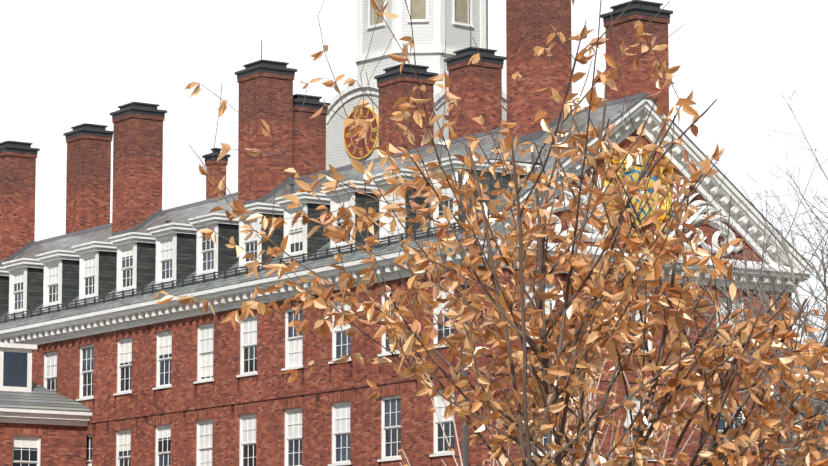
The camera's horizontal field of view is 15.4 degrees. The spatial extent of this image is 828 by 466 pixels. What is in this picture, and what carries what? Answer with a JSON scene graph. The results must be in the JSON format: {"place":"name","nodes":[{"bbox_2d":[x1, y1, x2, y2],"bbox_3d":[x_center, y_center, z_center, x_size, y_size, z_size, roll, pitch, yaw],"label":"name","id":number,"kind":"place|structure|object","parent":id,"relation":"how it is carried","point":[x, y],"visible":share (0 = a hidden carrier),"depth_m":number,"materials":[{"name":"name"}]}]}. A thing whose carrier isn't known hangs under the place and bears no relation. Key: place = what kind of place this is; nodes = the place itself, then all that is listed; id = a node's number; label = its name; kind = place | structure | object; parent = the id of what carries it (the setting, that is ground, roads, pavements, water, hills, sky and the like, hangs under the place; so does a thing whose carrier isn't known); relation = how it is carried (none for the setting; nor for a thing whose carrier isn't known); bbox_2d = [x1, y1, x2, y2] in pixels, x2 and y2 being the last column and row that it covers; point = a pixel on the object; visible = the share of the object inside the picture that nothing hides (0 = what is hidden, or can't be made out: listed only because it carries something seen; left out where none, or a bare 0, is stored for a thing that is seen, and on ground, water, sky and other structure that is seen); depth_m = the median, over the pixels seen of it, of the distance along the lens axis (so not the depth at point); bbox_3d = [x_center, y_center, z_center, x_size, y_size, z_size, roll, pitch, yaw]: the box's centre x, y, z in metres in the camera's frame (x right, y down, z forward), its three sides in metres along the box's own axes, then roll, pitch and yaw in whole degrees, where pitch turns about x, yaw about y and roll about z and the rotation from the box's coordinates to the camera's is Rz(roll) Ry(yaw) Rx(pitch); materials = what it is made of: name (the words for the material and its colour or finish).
{"place":"outdoors","nodes":[
{"label":"outdoors","id":0,"kind":"place"},
{"bbox_2d":[0,0,827,379],"bbox_3d":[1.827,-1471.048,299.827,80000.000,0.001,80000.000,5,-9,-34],"label":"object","id":1,"kind":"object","parent":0,"point":[746,66],"depth_m":7929.06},
{"label":"ground","id":2,"kind":"structure","parent":0,"visible":0},
{"bbox_2d":[0,342,91,465],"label":"wing","id":3,"kind":"structure","parent":2,"relation":"on","point":[36,429],"depth_m":115.33,"materials":[{"name":"red brick"}]},
{"bbox_2d":[0,0,813,465],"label":"building","id":4,"kind":"structure","parent":2,"relation":"on","point":[132,366],"depth_m":107.48,"materials":[{"name":"brick"}]},
{"bbox_2d":[326,0,506,169],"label":"clock tower","id":5,"kind":"structure","parent":4,"relation":"on","point":[436,24],"depth_m":135.02,"materials":[{"name":"white wood"}]},
{"bbox_2d":[528,143,742,255],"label":"cartouche","id":6,"kind":"object","parent":4,"relation":"attached to","point":[636,174],"visible":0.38,"depth_m":99.68,"materials":[{"name":"gold stone"}]},
{"bbox_2d":[153,0,827,465],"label":"tree","id":7,"kind":"object","parent":2,"relation":"on","point":[611,324],"visible":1,"depth_m":15.63,"materials":[{"name":"orange plant"}]},
{"bbox_2d":[381,256,751,465],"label":"tree","id":8,"kind":"object","parent":2,"relation":"on","point":[595,445],"visible":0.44,"depth_m":33.15,"materials":[{"name":"beige plant"}]},
{"bbox_2d":[648,89,827,465],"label":"bare tree","id":9,"kind":"object","parent":2,"relation":"on","point":[820,428],"visible":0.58,"depth_m":74.51,"materials":[{"name":"grey plant"}]},
{"bbox_2d":[794,371,827,458],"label":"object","id":10,"kind":"object","parent":2,"relation":"on","point":[801,416],"depth_m":137.62,"materials":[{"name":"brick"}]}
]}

